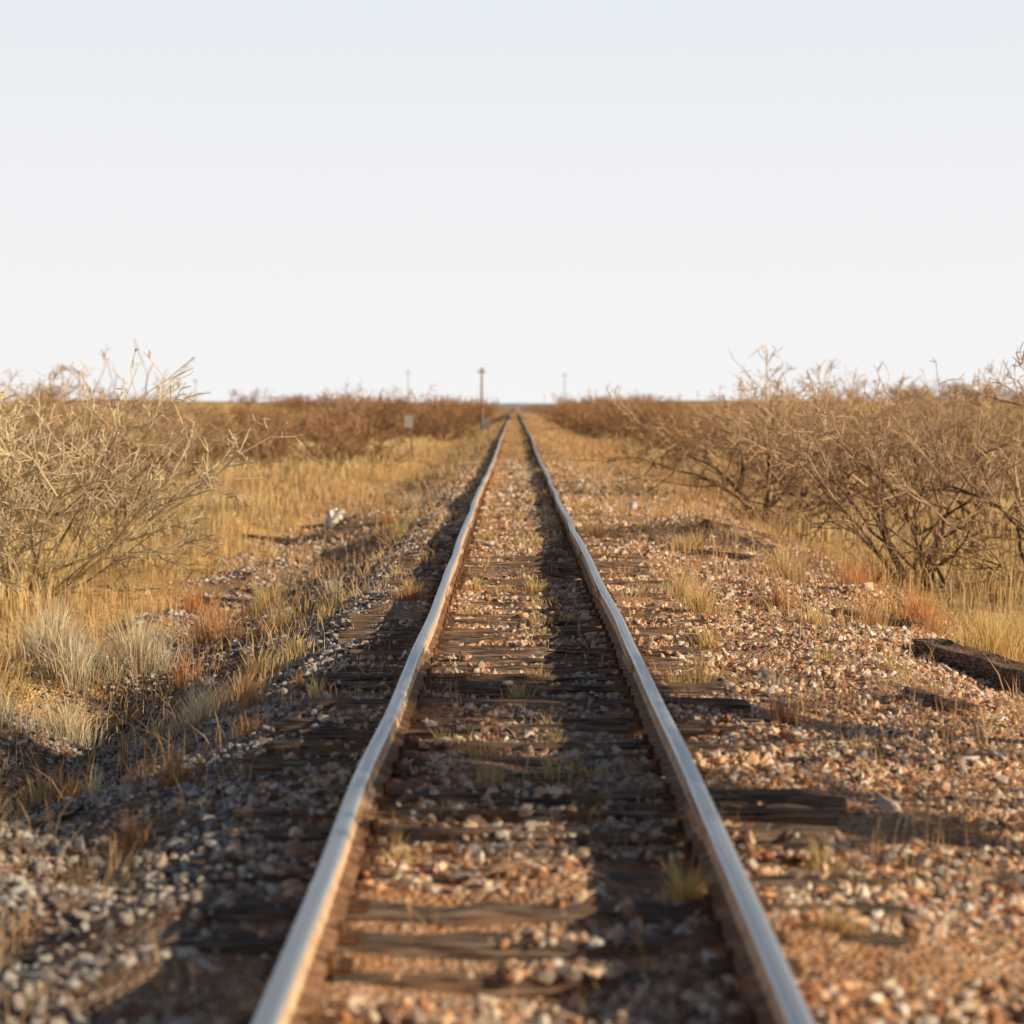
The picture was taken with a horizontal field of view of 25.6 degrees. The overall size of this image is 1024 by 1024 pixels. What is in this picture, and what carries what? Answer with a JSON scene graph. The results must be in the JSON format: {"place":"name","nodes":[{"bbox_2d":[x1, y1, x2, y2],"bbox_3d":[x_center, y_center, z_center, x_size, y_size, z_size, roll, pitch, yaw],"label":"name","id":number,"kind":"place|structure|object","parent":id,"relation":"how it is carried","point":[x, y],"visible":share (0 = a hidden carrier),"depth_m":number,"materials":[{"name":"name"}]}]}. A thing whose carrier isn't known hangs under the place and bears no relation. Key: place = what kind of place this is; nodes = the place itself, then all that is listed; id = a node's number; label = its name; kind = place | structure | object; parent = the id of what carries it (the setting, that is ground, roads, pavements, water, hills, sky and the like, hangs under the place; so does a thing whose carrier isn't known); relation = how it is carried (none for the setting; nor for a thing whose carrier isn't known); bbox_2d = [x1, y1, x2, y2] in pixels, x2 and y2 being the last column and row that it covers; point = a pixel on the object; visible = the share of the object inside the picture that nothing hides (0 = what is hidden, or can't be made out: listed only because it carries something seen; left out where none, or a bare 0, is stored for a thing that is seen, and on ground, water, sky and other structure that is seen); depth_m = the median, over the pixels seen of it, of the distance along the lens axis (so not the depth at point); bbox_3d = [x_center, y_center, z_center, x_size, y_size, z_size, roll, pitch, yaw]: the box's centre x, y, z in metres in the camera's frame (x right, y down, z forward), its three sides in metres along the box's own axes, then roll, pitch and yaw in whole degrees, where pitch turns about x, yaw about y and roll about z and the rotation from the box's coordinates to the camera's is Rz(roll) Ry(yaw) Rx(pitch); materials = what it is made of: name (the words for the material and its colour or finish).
{"place":"outdoors","nodes":[
{"label":"outdoors","id":0,"kind":"place"},
{"bbox_2d":[329,401,586,406],"bbox_3d":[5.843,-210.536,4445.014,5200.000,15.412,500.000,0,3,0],"label":"distant hills","id":1,"kind":"structure","parent":0,"point":[516,404],"depth_m":4243.66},
{"bbox_2d":[0,399,1023,1023],"bbox_3d":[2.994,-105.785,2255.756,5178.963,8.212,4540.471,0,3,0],"label":"ground terrain","id":2,"kind":"structure","parent":0,"point":[940,969],"depth_m":11.27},
{"bbox_2d":[0,677,58,749],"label":"grass tuft","id":3,"kind":"object","parent":2,"relation":"on","point":[12,711],"visible":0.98,"depth_m":17.29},
{"bbox_2d":[4,368,61,476],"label":"bush","id":4,"kind":"object","parent":2,"relation":"on","point":[30,428],"visible":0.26,"depth_m":60.08,"materials":[{"name":"brown plant"}]},
{"bbox_2d":[0,647,69,701],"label":"grass tuft","id":5,"kind":"object","parent":2,"relation":"on","point":[11,675],"visible":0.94,"depth_m":20.37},
{"bbox_2d":[0,759,95,815],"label":"grass tuft","id":6,"kind":"object","parent":2,"relation":"on","point":[39,796],"visible":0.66,"depth_m":15.40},
{"bbox_2d":[1,422,95,535],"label":"mesquite bush","id":7,"kind":"object","parent":2,"relation":"on","point":[37,481],"visible":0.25,"depth_m":38.09,"materials":[{"name":"brown plant"}]},
{"bbox_2d":[23,803,85,826],"bbox_3d":[-2.614,1.677,12.271,0.782,0.264,0.080,2,3,31],"label":"wood debris","id":8,"kind":"object","parent":2,"relation":"on","point":[69,811],"visible":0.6,"depth_m":12.12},
{"bbox_2d":[0,589,117,669],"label":"grass tuft","id":9,"kind":"object","parent":2,"relation":"on","point":[43,636],"visible":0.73,"depth_m":21.53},
{"bbox_2d":[0,368,145,486],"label":"mesquite bush","id":10,"kind":"object","parent":2,"relation":"on","point":[11,405],"visible":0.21,"depth_m":66.55,"materials":[{"name":"brown plant"}]},
{"bbox_2d":[1,692,152,751],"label":"grass tuft","id":11,"kind":"object","parent":2,"relation":"on","point":[65,728],"visible":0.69,"depth_m":17.88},
{"bbox_2d":[22,623,134,702],"bbox_3d":[-3.992,1.354,20.675,1.187,0.778,1.334,0,3,0],"label":"grass tuft","id":12,"kind":"object","parent":2,"relation":"on","point":[74,670],"visible":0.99,"depth_m":20.65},
{"bbox_2d":[0,364,159,520],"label":"mesquite bush","id":13,"kind":"object","parent":2,"relation":"on","point":[49,468],"visible":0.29,"depth_m":49.33,"materials":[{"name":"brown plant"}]},
{"bbox_2d":[68,758,103,799],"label":"grass tuft","id":14,"kind":"object","parent":2,"relation":"on","point":[92,790],"visible":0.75,"depth_m":13.08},
{"bbox_2d":[26,449,152,546],"bbox_3d":[-7.109,-0.246,38.470,2.338,1.932,2.232,2,3,36],"label":"mesquite bush","id":15,"kind":"object","parent":2,"relation":"on","point":[105,511],"visible":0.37,"depth_m":38.14,"materials":[{"name":"brown plant"}]},
{"bbox_2d":[0,358,190,578],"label":"mesquite bush","id":16,"kind":"object","parent":2,"relation":"on","point":[84,523],"visible":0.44,"depth_m":31.91,"materials":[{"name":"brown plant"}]},
{"bbox_2d":[4,339,208,472],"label":"bush","id":17,"kind":"object","parent":2,"relation":"on","point":[94,390],"visible":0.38,"depth_m":75.30,"materials":[{"name":"beige plant"}]},
{"bbox_2d":[0,379,218,494],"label":"mesquite bush","id":18,"kind":"object","parent":2,"relation":"on","point":[112,398],"visible":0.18,"depth_m":61.62,"materials":[{"name":"brown plant"}]},
{"bbox_2d":[87,809,157,851],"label":"grass tuft","id":19,"kind":"object","parent":2,"relation":"on","point":[128,840],"visible":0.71,"depth_m":10.64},
{"bbox_2d":[59,605,198,692],"bbox_3d":[-3.484,1.220,21.074,1.583,0.854,1.392,2,3,35],"label":"grass tuft","id":20,"kind":"object","parent":2,"relation":"on","point":[143,652],"visible":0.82,"depth_m":21.02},
{"bbox_2d":[1,364,264,525],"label":"mesquite bush","id":21,"kind":"object","parent":2,"relation":"on","point":[131,450],"visible":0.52,"depth_m":45.55,"materials":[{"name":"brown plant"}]},
{"bbox_2d":[112,759,165,785],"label":"grass tuft","id":22,"kind":"object","parent":2,"relation":"on","point":[138,775],"visible":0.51,"depth_m":13.31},
{"bbox_2d":[0,348,303,599],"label":"mesquite bush","id":23,"kind":"object","parent":2,"relation":"on","point":[18,492],"visible":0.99,"depth_m":29.05,"materials":[{"name":"beige plant"}]},
{"bbox_2d":[111,514,201,577],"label":"mesquite bush","id":24,"kind":"object","parent":2,"relation":"on","point":[141,533],"visible":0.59,"depth_m":33.11,"materials":[{"name":"brown plant"}]},
{"bbox_2d":[119,732,212,794],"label":"grass tuft","id":25,"kind":"object","parent":2,"relation":"on","point":[171,777],"visible":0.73,"depth_m":12.48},
{"bbox_2d":[111,447,225,536],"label":"mesquite bush","id":26,"kind":"object","parent":2,"relation":"on","point":[182,476],"visible":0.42,"depth_m":42.09,"materials":[{"name":"brown plant"}]},
{"bbox_2d":[138,641,239,703],"bbox_3d":[-2.927,1.418,20.115,0.921,0.593,0.814,-2,3,-36],"label":"grass tuft","id":27,"kind":"object","parent":2,"relation":"on","point":[182,680],"visible":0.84,"depth_m":20.06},
{"bbox_2d":[130,403,259,480],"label":"mesquite bush","id":28,"kind":"object","parent":2,"relation":"on","point":[197,449],"visible":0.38,"depth_m":71.55,"materials":[{"name":"brown plant"}]},
{"bbox_2d":[149,671,246,740],"bbox_3d":[-2.366,1.417,16.569,0.894,0.593,0.870,-3,4,-43],"label":"grass tuft","id":29,"kind":"object","parent":2,"relation":"on","point":[199,712],"visible":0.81,"depth_m":16.46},
{"bbox_2d":[147,580,248,618],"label":"grass tuft","id":30,"kind":"object","parent":2,"relation":"on","point":[192,602],"visible":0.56,"depth_m":29.07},
{"bbox_2d":[170,601,249,646],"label":"grass tuft","id":31,"kind":"object","parent":2,"relation":"on","point":[204,635],"visible":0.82,"depth_m":24.57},
{"bbox_2d":[194,596,257,603],"bbox_3d":[-3.856,1.177,30.300,1.043,0.074,0.140,1,3,24],"label":"wood debris","id":32,"kind":"object","parent":2,"relation":"on","point":[229,599],"visible":0.71,"depth_m":30.23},
{"bbox_2d":[213,707,279,744],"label":"grass tuft","id":33,"kind":"object","parent":2,"relation":"on","point":[244,734],"visible":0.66,"depth_m":13.98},
{"bbox_2d":[216,664,281,709],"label":"grass tuft","id":34,"kind":"object","parent":2,"relation":"on","point":[242,685],"visible":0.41,"depth_m":17.01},
{"bbox_2d":[218,677,292,722],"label":"grass tuft","id":35,"kind":"object","parent":2,"relation":"on","point":[250,703],"visible":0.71,"depth_m":15.89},
{"bbox_2d":[219,640,301,691],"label":"grass tuft","id":36,"kind":"object","parent":2,"relation":"on","point":[261,663],"visible":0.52,"depth_m":18.75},
{"bbox_2d":[236,585,295,618],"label":"grass tuft","id":37,"kind":"object","parent":2,"relation":"on","point":[262,598],"visible":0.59,"depth_m":28.07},
{"bbox_2d":[225,420,313,477],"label":"mesquite bush","id":38,"kind":"object","parent":2,"relation":"on","point":[295,458],"visible":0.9,"depth_m":75.18,"materials":[{"name":"brown plant"}]},
{"bbox_2d":[242,534,302,542],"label":"wood debris","id":39,"kind":"object","parent":2,"relation":"on","point":[288,539],"visible":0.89,"depth_m":42.82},
{"bbox_2d":[239,602,309,642],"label":"grass tuft","id":40,"kind":"object","parent":2,"relation":"on","point":[278,623],"visible":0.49,"depth_m":24.04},
{"bbox_2d":[273,622,319,663],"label":"grass tuft","id":41,"kind":"object","parent":2,"relation":"on","point":[299,644],"visible":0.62,"depth_m":19.45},
{"bbox_2d":[300,673,339,697],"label":"grass tuft","id":42,"kind":"object","parent":2,"relation":"on","point":[313,689],"visible":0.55,"depth_m":15.06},
{"bbox_2d":[324,508,343,528],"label":"plastic bag litter","id":43,"kind":"object","parent":2,"relation":"on","point":[332,515],"visible":0.67,"depth_m":43.98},
{"bbox_2d":[313,570,355,598],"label":"grass tuft","id":44,"kind":"object","parent":2,"relation":"on","point":[333,589],"visible":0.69,"depth_m":26.56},
{"bbox_2d":[315,583,358,612],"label":"grass tuft","id":45,"kind":"object","parent":2,"relation":"on","point":[333,599],"visible":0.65,"depth_m":23.33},
{"bbox_2d":[316,379,386,437],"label":"bush","id":46,"kind":"object","parent":2,"relation":"on","point":[353,406],"visible":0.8,"depth_m":149.71,"materials":[{"name":"brown plant"}]},
{"bbox_2d":[374,817,414,846],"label":"grass tuft","id":47,"kind":"object","parent":2,"relation":"on","point":[395,835],"visible":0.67,"depth_m":9.87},
{"bbox_2d":[371,519,424,552],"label":"grass tuft","id":48,"kind":"object","parent":2,"relation":"on","point":[396,532],"visible":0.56,"depth_m":35.03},
{"bbox_2d":[379,842,429,865],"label":"grass tuft","id":49,"kind":"object","parent":2,"relation":"on","point":[400,856],"visible":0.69,"depth_m":9.46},
{"bbox_2d":[383,577,432,600],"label":"grass tuft","id":50,"kind":"object","parent":2,"relation":"on","point":[410,597],"visible":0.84,"depth_m":21.83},
{"bbox_2d":[404,416,414,461],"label":"milepost sign","id":51,"kind":"object","parent":2,"relation":"on","point":[408,421],"visible":0.88,"depth_m":103.86,"materials":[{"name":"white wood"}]},
{"bbox_2d":[387,487,433,509],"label":"grass tuft","id":52,"kind":"object","parent":2,"relation":"on","point":[408,501],"visible":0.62,"depth_m":45.99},
{"bbox_2d":[445,754,514,787],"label":"grass tuft","id":53,"kind":"object","parent":2,"relation":"on","point":[491,782],"visible":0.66,"depth_m":11.28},
{"bbox_2d":[458,735,503,758],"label":"grass tuft","id":54,"kind":"object","parent":2,"relation":"on","point":[477,752],"visible":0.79,"depth_m":12.15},
{"bbox_2d":[477,368,487,431],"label":"railroad signal mast","id":55,"kind":"object","parent":2,"relation":"on","point":[483,421],"visible":0.84,"depth_m":199.47,"materials":[{"name":"grey metal"}]},
{"bbox_2d":[444,848,553,878],"bbox_3d":[-0.048,1.420,9.056,0.475,0.092,0.059,-1,3,-23],"label":"wood debris","id":56,"kind":"object","parent":2,"relation":"on","point":[522,862],"visible":1,"depth_m":9.05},
{"bbox_2d":[476,567,540,577],"bbox_3d":[-0.076,0.668,24.806,0.831,0.101,0.145,-1,3,-27],"label":"wood debris","id":57,"kind":"object","parent":2,"relation":"on","point":[499,572],"visible":0.99,"depth_m":24.76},
{"bbox_2d":[0,459,1023,1023],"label":"ballast gravel","id":58,"kind":"structure","parent":2,"relation":"on","point":[704,999],"depth_m":11.53,"materials":[{"name":"gravel"}]},
{"bbox_2d":[0,398,1023,730],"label":"dry grass","id":59,"kind":"structure","parent":2,"relation":"on","point":[254,498],"depth_m":44.47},
{"bbox_2d":[0,420,1023,1023],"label":"track weeds","id":60,"kind":"object","parent":2,"relation":"on","point":[492,430],"visible":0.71,"depth_m":21.57,"materials":[{"name":"yellow plant"}]},
{"bbox_2d":[0,378,1023,474],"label":"distant brush","id":61,"kind":"object","parent":2,"relation":"on","point":[442,417],"visible":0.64,"depth_m":155.85,"materials":[{"name":"brown plant"}]},
{"bbox_2d":[2,490,1023,920],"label":"rubble stones","id":62,"kind":"object","parent":2,"relation":"on","point":[884,802],"visible":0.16,"depth_m":19.30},
{"bbox_2d":[485,675,546,698],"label":"grass tuft","id":63,"kind":"object","parent":2,"relation":"on","point":[512,691],"visible":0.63,"depth_m":14.79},
{"bbox_2d":[513,574,558,593],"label":"grass tuft","id":64,"kind":"object","parent":2,"relation":"on","point":[531,590],"visible":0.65,"depth_m":23.04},
{"bbox_2d":[516,751,584,784],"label":"grass tuft","id":65,"kind":"object","parent":2,"relation":"on","point":[547,775],"visible":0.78,"depth_m":11.61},
{"bbox_2d":[157,412,948,1023],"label":"railroad track","id":66,"kind":"structure","parent":2,"relation":"on","point":[745,938],"depth_m":10.50,"materials":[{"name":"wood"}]},
{"bbox_2d":[645,853,718,903],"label":"grass tuft","id":67,"kind":"object","parent":2,"relation":"on","point":[681,891],"visible":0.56,"depth_m":8.66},
{"bbox_2d":[653,568,718,599],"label":"grass tuft","id":68,"kind":"object","parent":2,"relation":"on","point":[676,585],"visible":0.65,"depth_m":22.52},
{"bbox_2d":[660,531,712,550],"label":"grass tuft","id":69,"kind":"object","parent":2,"relation":"on","point":[681,547],"visible":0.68,"depth_m":30.03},
{"bbox_2d":[668,646,727,683],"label":"grass tuft","id":70,"kind":"object","parent":2,"relation":"on","point":[697,676],"visible":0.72,"depth_m":15.45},
{"bbox_2d":[675,523,720,547],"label":"grass tuft","id":71,"kind":"object","parent":2,"relation":"on","point":[697,539],"visible":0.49,"depth_m":30.92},
{"bbox_2d":[660,575,739,619],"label":"grass tuft","id":72,"kind":"object","parent":2,"relation":"on","point":[700,606],"visible":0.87,"depth_m":20.54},
{"bbox_2d":[684,622,734,648],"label":"grass tuft","id":73,"kind":"object","parent":2,"relation":"on","point":[705,642],"visible":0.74,"depth_m":18.23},
{"bbox_2d":[691,549,756,559],"bbox_3d":[2.740,0.547,29.312,1.006,0.110,0.119,2,3,35],"label":"wood debris","id":74,"kind":"object","parent":2,"relation":"on","point":[730,555],"visible":0.86,"depth_m":29.22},
{"bbox_2d":[707,370,777,492],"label":"bush","id":75,"kind":"object","parent":2,"relation":"on","point":[741,475],"visible":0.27,"depth_m":61.92,"materials":[{"name":"brown plant"}]},
{"bbox_2d":[698,518,799,546],"bbox_3d":[3.571,0.308,33.894,1.712,0.480,0.221,-1,3,-26],"label":"wood debris","id":76,"kind":"object","parent":2,"relation":"on","point":[705,524],"visible":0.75,"depth_m":33.77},
{"bbox_2d":[564,345,964,524],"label":"mesquite bush","id":77,"kind":"object","parent":2,"relation":"on","point":[768,498],"visible":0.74,"depth_m":46.95,"materials":[{"name":"brown plant"}]},
{"bbox_2d":[740,669,808,688],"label":"grass tuft","id":78,"kind":"object","parent":2,"relation":"on","point":[776,682],"visible":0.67,"depth_m":15.67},
{"bbox_2d":[749,686,803,725],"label":"grass tuft","id":79,"kind":"object","parent":2,"relation":"on","point":[780,715],"visible":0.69,"depth_m":13.74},
{"bbox_2d":[744,576,809,610],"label":"grass tuft","id":80,"kind":"object","parent":2,"relation":"on","point":[775,600],"visible":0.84,"depth_m":22.55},
{"bbox_2d":[733,544,839,584],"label":"grass tuft","id":81,"kind":"object","parent":2,"relation":"on","point":[782,567],"visible":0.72,"depth_m":27.03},
{"bbox_2d":[730,466,846,545],"bbox_3d":[4.804,-0.174,37.699,2.057,1.545,1.964,0,3,-6],"label":"mesquite bush","id":82,"kind":"object","parent":2,"relation":"on","point":[792,514],"visible":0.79,"depth_m":37.92,"materials":[{"name":"brown plant"}]},
{"bbox_2d":[672,360,926,491],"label":"mesquite bush","id":83,"kind":"object","parent":2,"relation":"on","point":[752,433],"visible":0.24,"depth_m":63.63,"materials":[{"name":"brown plant"}]},
{"bbox_2d":[783,602,839,625],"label":"grass tuft","id":84,"kind":"object","parent":2,"relation":"on","point":[812,619],"visible":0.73,"depth_m":20.37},
{"bbox_2d":[711,367,919,480],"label":"mesquite bush","id":85,"kind":"object","parent":2,"relation":"on","point":[839,391],"visible":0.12,"depth_m":78.11,"materials":[{"name":"brown plant"}]},
{"bbox_2d":[701,359,946,514],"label":"mesquite bush","id":86,"kind":"object","parent":2,"relation":"on","point":[802,492],"visible":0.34,"depth_m":51.19,"materials":[{"name":"brown plant"}]},
{"bbox_2d":[798,641,857,664],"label":"grass tuft","id":87,"kind":"object","parent":2,"relation":"on","point":[826,657],"visible":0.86,"depth_m":17.05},
{"bbox_2d":[798,829,869,874],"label":"grass tuft","id":88,"kind":"object","parent":2,"relation":"on","point":[815,856],"visible":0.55,"depth_m":9.38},
{"bbox_2d":[808,902,872,938],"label":"grass tuft","id":89,"kind":"object","parent":2,"relation":"on","point":[837,926],"visible":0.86,"depth_m":8.07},
{"bbox_2d":[783,550,913,595],"bbox_3d":[3.765,0.791,25.079,1.579,0.810,1.508,2,4,40],"label":"grass tuft","id":90,"kind":"object","parent":2,"relation":"on","point":[857,574],"visible":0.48,"depth_m":24.99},
{"bbox_2d":[692,342,1023,588],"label":"mesquite bush","id":91,"kind":"object","parent":2,"relation":"on","point":[882,482],"visible":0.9,"depth_m":31.20,"materials":[{"name":"brown plant"}]},
{"bbox_2d":[845,590,894,626],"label":"grass tuft","id":92,"kind":"object","parent":2,"relation":"on","point":[871,621],"visible":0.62,"depth_m":20.34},
{"bbox_2d":[806,494,942,591],"bbox_3d":[4.802,0.383,28.816,1.488,1.288,1.558,-3,4,-43],"label":"mesquite bush","id":93,"kind":"object","parent":2,"relation":"on","point":[891,554],"visible":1,"depth_m":28.64,"materials":[{"name":"brown plant"}]},
{"bbox_2d":[829,608,923,627],"bbox_3d":[3.525,1.025,21.877,1.024,0.146,0.141,2,3,29],"label":"wood debris","id":94,"kind":"object","parent":2,"relation":"on","point":[908,622],"visible":0.56,"depth_m":21.78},
{"bbox_2d":[868,646,913,674],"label":"grass tuft","id":95,"kind":"object","parent":2,"relation":"on","point":[892,661],"visible":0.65,"depth_m":16.66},
{"bbox_2d":[771,359,1023,496],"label":"mesquite bush","id":96,"kind":"object","parent":2,"relation":"on","point":[911,421],"visible":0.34,"depth_m":60.12,"materials":[{"name":"brown plant"}]},
{"bbox_2d":[874,666,935,690],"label":"grass tuft","id":97,"kind":"object","parent":2,"relation":"on","point":[904,680],"visible":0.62,"depth_m":15.73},
{"bbox_2d":[869,581,970,637],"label":"grass tuft","id":98,"kind":"object","parent":2,"relation":"on","point":[921,611],"visible":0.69,"depth_m":23.02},
{"bbox_2d":[822,358,1023,535],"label":"mesquite bush","id":99,"kind":"object","parent":2,"relation":"on","point":[962,459],"visible":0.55,"depth_m":43.58,"materials":[{"name":"brown plant"}]},
{"bbox_2d":[853,373,1023,481],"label":"mesquite bush","id":100,"kind":"object","parent":2,"relation":"on","point":[967,410],"visible":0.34,"depth_m":74.29,"materials":[{"name":"brown plant"}]},
{"bbox_2d":[898,685,980,712],"bbox_3d":[2.854,1.242,15.026,0.106,0.110,0.795,-2,3,-34],"label":"wood debris","id":101,"kind":"object","parent":2,"relation":"on","point":[926,694],"visible":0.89,"depth_m":14.98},
{"bbox_2d":[878,379,1023,603],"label":"mesquite bush","id":102,"kind":"object","parent":2,"relation":"on","point":[1018,517],"visible":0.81,"depth_m":30.09,"materials":[{"name":"brown plant"}]},
{"bbox_2d":[909,597,1023,662],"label":"grass tuft","id":103,"kind":"object","parent":2,"relation":"on","point":[995,639],"visible":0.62,"depth_m":20.53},
{"bbox_2d":[912,638,1023,693],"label":"discarded railroad tie","id":104,"kind":"object","parent":2,"relation":"on","point":[961,658],"visible":0.95,"depth_m":17.56,"materials":[{"name":"brown wood"}]},
{"bbox_2d":[942,596,1023,658],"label":"grass tuft","id":105,"kind":"object","parent":2,"relation":"on","point":[1018,629],"visible":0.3,"depth_m":21.89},
{"bbox_2d":[959,382,1023,503],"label":"mesquite bush","id":106,"kind":"object","parent":2,"relation":"on","point":[1003,416],"visible":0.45,"depth_m":57.57,"materials":[{"name":"brown plant"}]},
{"bbox_2d":[0,0,1023,403],"label":"sky","id":107,"kind":"structure","parent":0,"point":[285,197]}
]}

